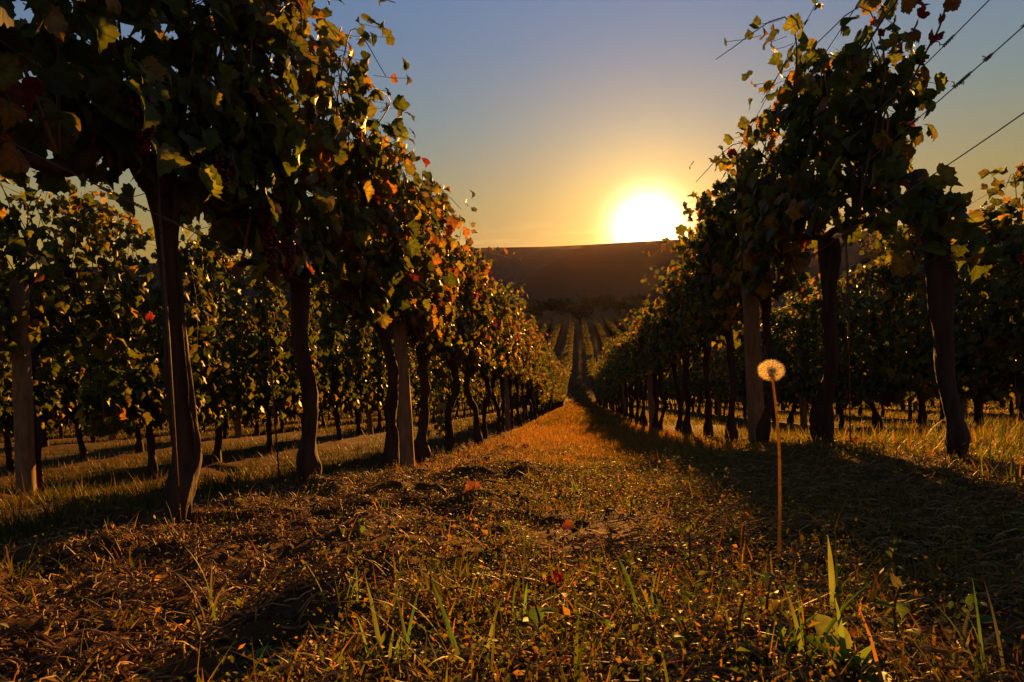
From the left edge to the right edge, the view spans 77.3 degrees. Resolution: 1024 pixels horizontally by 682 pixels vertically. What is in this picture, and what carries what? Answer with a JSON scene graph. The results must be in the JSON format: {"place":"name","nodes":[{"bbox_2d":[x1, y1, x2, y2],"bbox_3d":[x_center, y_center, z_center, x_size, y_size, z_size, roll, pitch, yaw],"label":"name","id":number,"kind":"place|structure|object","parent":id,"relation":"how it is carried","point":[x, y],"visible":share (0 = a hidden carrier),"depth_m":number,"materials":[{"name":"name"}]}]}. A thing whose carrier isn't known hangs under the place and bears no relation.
{"place":"outdoors","nodes":[
{"label":"outdoors","id":0,"kind":"place"},
{"bbox_2d":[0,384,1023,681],"bbox_3d":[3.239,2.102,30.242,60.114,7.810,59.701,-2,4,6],"label":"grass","id":1,"kind":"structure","parent":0,"point":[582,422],"depth_m":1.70,"materials":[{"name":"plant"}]},
{"bbox_2d":[0,224,1023,681],"bbox_3d":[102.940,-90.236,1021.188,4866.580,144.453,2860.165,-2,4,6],"label":"ground","id":2,"kind":"structure","parent":0,"point":[614,270],"depth_m":1.82,"materials":[{"name":"soil"}]},
{"bbox_2d":[9,277,35,495],"bbox_3d":[-3.048,0.372,3.988,0.095,1.534,0.078,0,3,-8],"label":"vineyard post","id":3,"kind":"object","parent":2,"relation":"on","point":[23,412],"visible":0.8,"depth_m":3.96,"materials":[{"name":"wood"}]},
{"bbox_2d":[0,268,63,475],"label":"grapevine","id":4,"kind":"object","parent":2,"relation":"on","point":[42,403],"visible":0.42,"depth_m":6.60,"materials":[{"name":"green plant"}]},
{"bbox_2d":[0,0,68,71],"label":"grapevine","id":5,"kind":"object","parent":2,"relation":"on","point":[56,24],"visible":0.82,"depth_m":1.32,"materials":[{"name":"green plant"}]},
{"bbox_2d":[0,164,120,493],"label":"grapevine","id":6,"kind":"object","parent":2,"relation":"on","point":[28,253],"visible":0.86,"depth_m":4.18,"materials":[{"name":"green plant"}]},
{"bbox_2d":[30,278,113,461],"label":"grapevine","id":7,"kind":"object","parent":2,"relation":"on","point":[71,382],"visible":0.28,"depth_m":7.26,"materials":[{"name":"green plant"}]},
{"bbox_2d":[71,291,161,451],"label":"grapevine","id":8,"kind":"object","parent":2,"relation":"on","point":[139,445],"visible":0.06,"depth_m":8.24,"materials":[{"name":"green plant"}]},
{"bbox_2d":[69,201,219,480],"bbox_3d":[-2.962,0.068,5.263,0.746,2.373,1.478,-2,4,15],"label":"grapevine","id":9,"kind":"object","parent":2,"relation":"on","point":[124,398],"visible":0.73,"depth_m":4.91,"materials":[{"name":"green plant"}]},
{"bbox_2d":[0,0,304,523],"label":"grapevine","id":10,"kind":"object","parent":2,"relation":"on","point":[136,123],"visible":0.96,"depth_m":1.81,"materials":[{"name":"green plant"}]},
{"bbox_2d":[155,160,180,522],"bbox_3d":[-0.962,0.035,1.796,0.010,1.200,0.008,-1,5,6],"label":"vine stake","id":11,"kind":"object","parent":2,"relation":"on","point":[169,345],"visible":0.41,"depth_m":1.79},
{"bbox_2d":[169,549,234,637],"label":"grass tuft","id":12,"kind":"object","parent":2,"relation":"on","point":[212,611],"visible":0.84,"depth_m":0.83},
{"bbox_2d":[151,233,260,462],"bbox_3d":[-2.729,0.170,6.097,0.802,2.320,1.270,-2,4,6],"label":"grapevine","id":13,"kind":"object","parent":2,"relation":"on","point":[231,396],"visible":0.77,"depth_m":6.09,"materials":[{"name":"green plant"}]},
{"bbox_2d":[201,311,245,438],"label":"grapevine","id":14,"kind":"object","parent":2,"relation":"on","point":[224,426],"visible":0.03,"depth_m":10.47,"materials":[{"name":"green plant"}]},
{"bbox_2d":[186,265,301,454],"bbox_3d":[-2.768,0.253,7.041,0.746,2.349,1.478,-2,4,15],"label":"grapevine","id":15,"kind":"object","parent":2,"relation":"on","point":[285,392],"visible":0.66,"depth_m":7.02,"materials":[{"name":"green plant"}]},
{"bbox_2d":[239,645,271,665],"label":"broadleaf weed","id":16,"kind":"object","parent":2,"relation":"on","point":[257,656],"visible":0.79,"depth_m":0.76,"materials":[{"name":"green plant"}]},
{"bbox_2d":[0,137,529,384],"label":"trellis wire","id":17,"kind":"object","parent":2,"relation":"on","point":[140,206],"visible":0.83,"depth_m":1.72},
{"bbox_2d":[125,0,411,484],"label":"grapevine","id":18,"kind":"object","parent":2,"relation":"on","point":[320,163],"visible":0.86,"depth_m":2.69,"materials":[{"name":"green plant"}]},
{"bbox_2d":[259,231,280,489],"bbox_3d":[-0.987,0.140,2.622,0.014,1.200,0.014,-2,4,6],"label":"vine stake","id":19,"kind":"object","parent":2,"relation":"on","point":[271,378],"visible":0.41,"depth_m":2.62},
{"bbox_2d":[234,262,330,436],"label":"grapevine","id":20,"kind":"object","parent":2,"relation":"on","point":[314,328],"visible":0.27,"depth_m":8.04,"materials":[{"name":"green plant"}]},
{"bbox_2d":[304,561,360,612],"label":"grass tuft","id":21,"kind":"object","parent":2,"relation":"on","point":[356,585],"visible":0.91,"depth_m":0.84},
{"bbox_2d":[310,280,360,439],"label":"grapevine","id":22,"kind":"object","parent":2,"relation":"on","point":[341,389],"visible":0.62,"depth_m":9.02,"materials":[{"name":"green plant"}]},
{"bbox_2d":[320,299,377,434],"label":"grapevine","id":23,"kind":"object","parent":2,"relation":"on","point":[365,389],"visible":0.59,"depth_m":9.97,"materials":[{"name":"green plant"}]},
{"bbox_2d":[297,73,439,470],"bbox_3d":[-0.817,-0.199,3.811,0.867,2.282,1.724,-2,4,6],"label":"grapevine","id":24,"kind":"object","parent":2,"relation":"on","point":[381,295],"visible":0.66,"depth_m":3.59,"materials":[{"name":"green plant"}]},
{"bbox_2d":[349,319,393,432],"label":"grapevine","id":25,"kind":"object","parent":2,"relation":"on","point":[382,387],"visible":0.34,"depth_m":10.92,"materials":[{"name":"green plant"}]},
{"bbox_2d":[351,577,420,670],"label":"grass tuft","id":26,"kind":"object","parent":2,"relation":"on","point":[378,636],"visible":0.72,"depth_m":0.63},
{"bbox_2d":[197,248,581,306],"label":"hillside vineyard","id":27,"kind":"object","parent":2,"relation":"on","point":[492,255],"visible":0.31,"depth_m":494.11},
{"bbox_2d":[390,203,414,468],"bbox_3d":[-0.747,0.024,4.304,0.095,2.014,0.079,-3,3,-6],"label":"vineyard post","id":28,"kind":"object","parent":2,"relation":"on","point":[405,427],"visible":0.41,"depth_m":4.29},
{"bbox_2d":[408,339,419,422],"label":"grapevine","id":29,"kind":"object","parent":2,"relation":"on","point":[415,393],"visible":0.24,"depth_m":13.05,"materials":[{"name":"green plant"}]},
{"bbox_2d":[371,180,477,462],"bbox_3d":[-0.762,-0.116,4.902,1.022,2.382,1.324,-3,4,-9],"label":"grapevine","id":30,"kind":"object","parent":2,"relation":"on","point":[434,292],"visible":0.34,"depth_m":4.79,"materials":[{"name":"green plant"}]},
{"bbox_2d":[369,580,526,671],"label":"grass tuft","id":31,"kind":"object","parent":2,"relation":"on","point":[450,631],"visible":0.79,"depth_m":0.57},
{"bbox_2d":[424,214,490,451],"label":"grapevine","id":32,"kind":"object","parent":2,"relation":"on","point":[462,341],"visible":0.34,"depth_m":5.93,"materials":[{"name":"green plant"}]},
{"bbox_2d":[449,364,465,419],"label":"grapevine","id":33,"kind":"object","parent":2,"relation":"on","point":[460,400],"visible":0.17,"depth_m":18.11,"materials":[{"name":"green plant"}]},
{"bbox_2d":[445,247,521,444],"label":"grapevine","id":34,"kind":"object","parent":2,"relation":"on","point":[476,354],"visible":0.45,"depth_m":6.88,"materials":[{"name":"green plant"}]},
{"bbox_2d":[461,274,511,438],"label":"grapevine","id":35,"kind":"object","parent":2,"relation":"on","point":[494,361],"visible":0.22,"depth_m":7.87,"materials":[{"name":"green plant"}]},
{"bbox_2d":[477,280,527,434],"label":"grapevine","id":36,"kind":"object","parent":2,"relation":"on","point":[505,343],"visible":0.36,"depth_m":8.97,"materials":[{"name":"green plant"}]},
{"bbox_2d":[490,290,524,431],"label":"grapevine","id":37,"kind":"object","parent":2,"relation":"on","point":[501,372],"visible":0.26,"depth_m":9.84,"materials":[{"name":"green plant"}]},
{"bbox_2d":[504,374,510,431],"bbox_3d":[-0.114,0.627,10.322,0.097,2.014,0.080,-4,3,-4],"label":"vineyard post","id":38,"kind":"object","parent":2,"relation":"on","point":[507,416],"visible":0.3,"depth_m":10.31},
{"bbox_2d":[0,315,1021,429],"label":"vineyard","id":39,"kind":"object","parent":2,"relation":"on","point":[589,353],"visible":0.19,"depth_m":87.16,"materials":[{"name":"green plant"}]},
{"bbox_2d":[0,428,1023,681],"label":"dry straw","id":40,"kind":"object","parent":2,"relation":"on","point":[130,648],"visible":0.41,"depth_m":1.01,"materials":[{"name":"plant"}]},
{"bbox_2d":[497,300,526,429],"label":"grapevine","id":41,"kind":"object","parent":2,"relation":"on","point":[517,364],"visible":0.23,"depth_m":10.85,"materials":[{"name":"green plant"}]},
{"bbox_2d":[0,428,1023,681],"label":"ground cover","id":42,"kind":"object","parent":2,"relation":"on","point":[652,608],"visible":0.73,"depth_m":0.87,"materials":[{"name":"green plant"}]},
{"bbox_2d":[0,436,1023,681],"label":"soil crumbs","id":43,"kind":"object","parent":2,"relation":"on","point":[294,618],"visible":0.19,"depth_m":0.93,"materials":[{"name":"soil"}]},
{"bbox_2d":[513,319,535,425],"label":"grapevine","id":44,"kind":"object","parent":2,"relation":"on","point":[529,352],"visible":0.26,"depth_m":12.92,"materials":[{"name":"green plant"}]},
{"bbox_2d":[512,315,545,427],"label":"grapevine","id":45,"kind":"object","parent":2,"relation":"on","point":[523,375],"visible":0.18,"depth_m":11.95,"materials":[{"name":"green plant"}]},
{"bbox_2d":[525,322,543,422],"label":"grapevine","id":46,"kind":"object","parent":2,"relation":"on","point":[534,340],"visible":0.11,"depth_m":13.91,"materials":[{"name":"green plant"}]},
{"bbox_2d":[525,336,544,412],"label":"grapevine","id":47,"kind":"object","parent":2,"relation":"on","point":[539,397],"visible":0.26,"depth_m":16.81,"materials":[{"name":"green plant"}]},
{"bbox_2d":[518,596,554,640],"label":"broadleaf weed","id":48,"kind":"object","parent":2,"relation":"on","point":[537,613],"visible":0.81,"depth_m":0.65,"materials":[{"name":"green plant"}]},
{"bbox_2d":[526,327,546,420],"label":"grapevine","id":49,"kind":"object","parent":2,"relation":"on","point":[533,385],"visible":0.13,"depth_m":14.91,"materials":[{"name":"green plant"}]},
{"bbox_2d":[555,299,594,323],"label":"distant tree","id":50,"kind":"object","parent":2,"relation":"on","point":[579,315],"visible":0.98,"depth_m":150.13,"materials":[{"name":"green plant"}]},
{"bbox_2d":[607,338,628,416],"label":"grapevine","id":51,"kind":"object","parent":2,"relation":"on","point":[619,348],"visible":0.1,"depth_m":15.73,"materials":[{"name":"green plant"}]},
{"bbox_2d":[600,294,637,314],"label":"distant tree","id":52,"kind":"object","parent":2,"relation":"on","point":[616,306],"visible":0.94,"depth_m":175.25,"materials":[{"name":"green plant"}]},
{"bbox_2d":[606,336,633,415],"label":"grapevine","id":53,"kind":"object","parent":2,"relation":"on","point":[618,390],"visible":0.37,"depth_m":16.57,"materials":[{"name":"green plant"}]},
{"bbox_2d":[615,338,634,419],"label":"grapevine","id":54,"kind":"object","parent":2,"relation":"on","point":[626,361],"visible":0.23,"depth_m":13.65,"materials":[{"name":"green plant"}]},
{"bbox_2d":[613,331,643,422],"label":"grapevine","id":55,"kind":"object","parent":2,"relation":"on","point":[629,373],"visible":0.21,"depth_m":12.74,"materials":[{"name":"green plant"}]},
{"bbox_2d":[625,321,646,422],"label":"grapevine","id":56,"kind":"object","parent":2,"relation":"on","point":[631,356],"visible":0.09,"depth_m":11.70,"materials":[{"name":"green plant"}]},
{"bbox_2d":[619,315,657,425],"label":"grapevine","id":57,"kind":"object","parent":2,"relation":"on","point":[638,349],"visible":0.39,"depth_m":10.52,"materials":[{"name":"green plant"}]},
{"bbox_2d":[613,551,681,622],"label":"grass tuft","id":58,"kind":"object","parent":2,"relation":"on","point":[633,592],"visible":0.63,"depth_m":0.71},
{"bbox_2d":[624,307,671,427],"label":"grapevine","id":59,"kind":"object","parent":2,"relation":"on","point":[644,362],"visible":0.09,"depth_m":9.68,"materials":[{"name":"green plant"}]},
{"bbox_2d":[645,313,654,427],"bbox_3d":[2.172,0.543,10.066,0.097,2.014,0.081,-4,4,-5],"label":"vineyard post","id":60,"kind":"object","parent":2,"relation":"on","point":[651,405],"visible":0.3,"depth_m":10.06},
{"bbox_2d":[638,295,677,431],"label":"grapevine","id":61,"kind":"object","parent":2,"relation":"on","point":[653,334],"visible":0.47,"depth_m":8.53,"materials":[{"name":"green plant"}]},
{"bbox_2d":[647,281,691,433],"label":"grapevine","id":62,"kind":"object","parent":2,"relation":"on","point":[663,320],"visible":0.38,"depth_m":7.53,"materials":[{"name":"green plant"}]},
{"bbox_2d":[640,260,715,434],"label":"grapevine","id":63,"kind":"object","parent":2,"relation":"on","point":[674,286],"visible":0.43,"depth_m":6.69,"materials":[{"name":"green plant"}]},
{"bbox_2d":[668,617,703,654],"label":"broadleaf weed","id":64,"kind":"object","parent":2,"relation":"on","point":[675,637],"visible":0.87,"depth_m":0.60,"materials":[{"name":"green plant"}]},
{"bbox_2d":[641,223,740,438],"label":"grapevine","id":65,"kind":"object","parent":2,"relation":"on","point":[700,329],"visible":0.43,"depth_m":5.67,"materials":[{"name":"green plant"}]},
{"bbox_2d":[689,346,709,412],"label":"grapevine","id":66,"kind":"object","parent":2,"relation":"on","point":[694,393],"visible":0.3,"depth_m":18.44,"materials":[{"name":"green plant"}]},
{"bbox_2d":[692,337,722,412],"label":"grapevine","id":67,"kind":"object","parent":2,"relation":"on","point":[701,385],"visible":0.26,"depth_m":17.47,"materials":[{"name":"green plant"}]},
{"bbox_2d":[701,345,725,413],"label":"grapevine","id":68,"kind":"object","parent":2,"relation":"on","point":[712,383],"visible":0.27,"depth_m":16.39,"materials":[{"name":"green plant"}]},
{"bbox_2d":[709,334,728,413],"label":"grapevine","id":69,"kind":"object","parent":2,"relation":"on","point":[718,395],"visible":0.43,"depth_m":15.43,"materials":[{"name":"green plant"}]},
{"bbox_2d":[715,341,739,394],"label":"grapevine","id":70,"kind":"object","parent":2,"relation":"on","point":[725,385],"visible":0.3,"depth_m":14.61,"materials":[{"name":"green plant"}]},
{"bbox_2d":[699,641,755,681],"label":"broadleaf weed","id":71,"kind":"object","parent":2,"relation":"on","point":[734,648],"visible":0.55,"depth_m":0.57,"materials":[{"name":"green plant"}]},
{"bbox_2d":[682,177,773,444],"bbox_3d":[1.722,-0.147,4.846,0.714,2.115,1.553,-2,4,6],"label":"grapevine","id":72,"kind":"object","parent":2,"relation":"on","point":[724,311],"visible":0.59,"depth_m":4.76,"materials":[{"name":"green plant"}]},
{"bbox_2d":[717,330,746,417],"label":"grapevine","id":73,"kind":"object","parent":2,"relation":"on","point":[739,377],"visible":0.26,"depth_m":13.20,"materials":[{"name":"green plant"}]},
{"bbox_2d":[731,591,752,640],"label":"broadleaf weed","id":74,"kind":"object","parent":2,"relation":"on","point":[739,621],"visible":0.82,"depth_m":0.60,"materials":[{"name":"green plant"}]},
{"bbox_2d":[732,324,766,405],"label":"grapevine","id":75,"kind":"object","parent":2,"relation":"on","point":[743,390],"visible":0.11,"depth_m":12.73,"materials":[{"name":"green plant"}]},
{"bbox_2d":[736,153,763,444],"bbox_3d":[1.514,-0.170,4.050,0.095,2.014,0.078,-5,4,-8],"label":"vineyard post","id":76,"kind":"object","parent":2,"relation":"on","point":[753,363],"visible":0.5,"depth_m":4.04,"materials":[{"name":"wood"}]},
{"bbox_2d":[689,100,821,445],"bbox_3d":[1.427,-0.266,3.842,0.732,2.081,1.228,-2,4,6],"label":"grapevine","id":77,"kind":"object","parent":2,"relation":"on","point":[760,283],"visible":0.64,"depth_m":3.64,"materials":[{"name":"green plant"}]},
{"bbox_2d":[750,570,781,621],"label":"broadleaf weed","id":78,"kind":"object","parent":2,"relation":"on","point":[768,578],"visible":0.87,"depth_m":0.64,"materials":[{"name":"green plant"}]},
{"bbox_2d":[740,306,792,421],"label":"grapevine","id":79,"kind":"object","parent":2,"relation":"on","point":[766,386],"visible":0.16,"depth_m":11.34,"materials":[{"name":"green plant"}]},
{"bbox_2d":[757,359,785,564],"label":"dandelion","id":80,"kind":"object","parent":2,"relation":"on","point":[771,371],"visible":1,"depth_m":1.00,"materials":[{"name":"brown plant"}]},
{"bbox_2d":[761,307,811,423],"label":"grapevine","id":81,"kind":"object","parent":2,"relation":"on","point":[787,359],"visible":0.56,"depth_m":10.42,"materials":[{"name":"green plant"}]},
{"bbox_2d":[767,623,805,665],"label":"broadleaf weed","id":82,"kind":"object","parent":2,"relation":"on","point":[780,632],"visible":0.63,"depth_m":0.58,"materials":[{"name":"green plant"}]},
{"bbox_2d":[796,313,807,424],"bbox_3d":[4.450,0.458,9.835,0.097,2.014,0.077,-5,4,-5],"label":"vineyard post","id":83,"kind":"object","parent":2,"relation":"on","point":[803,410],"visible":0.41,"depth_m":9.84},
{"bbox_2d":[781,294,852,422],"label":"grapevine","id":84,"kind":"object","parent":2,"relation":"on","point":[804,380],"visible":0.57,"depth_m":9.44,"materials":[{"name":"green plant"}]},
{"bbox_2d":[628,112,1023,381],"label":"trellis wire","id":85,"kind":"object","parent":2,"relation":"on","point":[817,252],"visible":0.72,"depth_m":2.25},
{"bbox_2d":[784,582,871,666],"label":"grass tuft","id":86,"kind":"object","parent":2,"relation":"on","point":[797,634],"visible":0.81,"depth_m":0.55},
{"bbox_2d":[783,273,873,428],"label":"grapevine","id":87,"kind":"object","parent":2,"relation":"on","point":[840,399],"visible":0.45,"depth_m":8.29,"materials":[{"name":"green plant"}]},
{"bbox_2d":[716,0,947,443],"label":"grapevine","id":88,"kind":"object","parent":2,"relation":"on","point":[819,105],"visible":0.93,"depth_m":2.68,"materials":[{"name":"green plant"}]},
{"bbox_2d":[685,0,988,317],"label":"trellis wire","id":89,"kind":"object","parent":2,"relation":"on","point":[944,44],"visible":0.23,"depth_m":1.87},
{"bbox_2d":[828,529,848,613],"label":"grass tuft","id":90,"kind":"object","parent":2,"relation":"on","point":[832,587],"visible":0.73,"depth_m":0.70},
{"bbox_2d":[802,613,891,681],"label":"broadleaf weed","id":91,"kind":"object","parent":2,"relation":"on","point":[831,641],"visible":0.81,"depth_m":0.55,"materials":[{"name":"green plant"}]},
{"bbox_2d":[844,195,850,443],"bbox_3d":[1.456,-0.026,2.769,0.010,1.200,0.009,-3,4,6],"label":"vine stake","id":92,"kind":"object","parent":2,"relation":"on","point":[848,331],"visible":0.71,"depth_m":2.77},
{"bbox_2d":[689,24,1023,328],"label":"trellis wire","id":93,"kind":"object","parent":2,"relation":"on","point":[985,59],"visible":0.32,"depth_m":1.77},
{"bbox_2d":[836,255,920,427],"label":"grapevine","id":94,"kind":"object","parent":2,"relation":"on","point":[873,385],"visible":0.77,"depth_m":7.26,"materials":[{"name":"green plant"}]},
{"bbox_2d":[858,224,911,268],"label":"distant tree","id":95,"kind":"object","parent":2,"relation":"on","point":[869,259],"visible":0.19,"depth_m":285.45,"materials":[{"name":"green plant"}]},
{"bbox_2d":[874,575,923,637],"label":"broadleaf weed","id":96,"kind":"object","parent":2,"relation":"on","point":[899,607],"visible":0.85,"depth_m":0.62,"materials":[{"name":"green plant"}]},
{"bbox_2d":[874,295,934,418],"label":"grapevine","id":97,"kind":"object","parent":2,"relation":"on","point":[910,405],"visible":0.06,"depth_m":11.08,"materials":[{"name":"green plant"}]},
{"bbox_2d":[854,225,968,426],"bbox_3d":[3.970,-0.083,6.459,0.802,2.177,1.270,-2,4,6],"label":"grapevine","id":98,"kind":"object","parent":2,"relation":"on","point":[912,365],"visible":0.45,"depth_m":6.51,"materials":[{"name":"green plant"}]},
{"bbox_2d":[847,0,1000,459],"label":"grapevine","id":99,"kind":"object","parent":2,"relation":"on","point":[927,210],"visible":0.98,"depth_m":1.96,"materials":[{"name":"green plant"}]},
{"bbox_2d":[911,292,970,420],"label":"grapevine","id":100,"kind":"object","parent":2,"relation":"on","point":[937,396],"visible":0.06,"depth_m":10.20,"materials":[{"name":"green plant"}]},
{"bbox_2d":[938,601,967,666],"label":"broadleaf weed","id":101,"kind":"object","parent":2,"relation":"on","point":[948,631],"visible":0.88,"depth_m":0.57,"materials":[{"name":"green plant"}]},
{"bbox_2d":[916,197,1023,425],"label":"grapevine","id":102,"kind":"object","parent":2,"relation":"on","point":[984,367],"visible":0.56,"depth_m":5.33,"materials":[{"name":"green plant"}]},
{"bbox_2d":[937,578,1004,677],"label":"grass tuft","id":103,"kind":"object","parent":2,"relation":"on","point":[983,659],"visible":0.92,"depth_m":0.55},
{"bbox_2d":[954,275,1016,405],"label":"grapevine","id":104,"kind":"object","parent":2,"relation":"on","point":[971,392],"visible":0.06,"depth_m":9.03,"materials":[{"name":"green plant"}]},
{"bbox_2d":[958,594,1017,644],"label":"broadleaf weed","id":105,"kind":"object","parent":2,"relation":"on","point":[969,599],"visible":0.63,"depth_m":0.62,"materials":[{"name":"green plant"}]},
{"bbox_2d":[978,163,1023,366],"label":"grapevine","id":106,"kind":"object","parent":2,"relation":"on","point":[1011,247],"visible":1,"depth_m":4.85,"materials":[{"name":"green plant"}]},
{"bbox_2d":[984,270,1023,421],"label":"grapevine","id":107,"kind":"object","parent":2,"relation":"on","point":[1021,410],"visible":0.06,"depth_m":8.26,"materials":[{"name":"green plant"}]},
{"bbox_2d":[0,0,1023,268],"label":"sky","id":108,"kind":"structure","parent":0,"point":[567,122],"materials":[{"name":"blue"}]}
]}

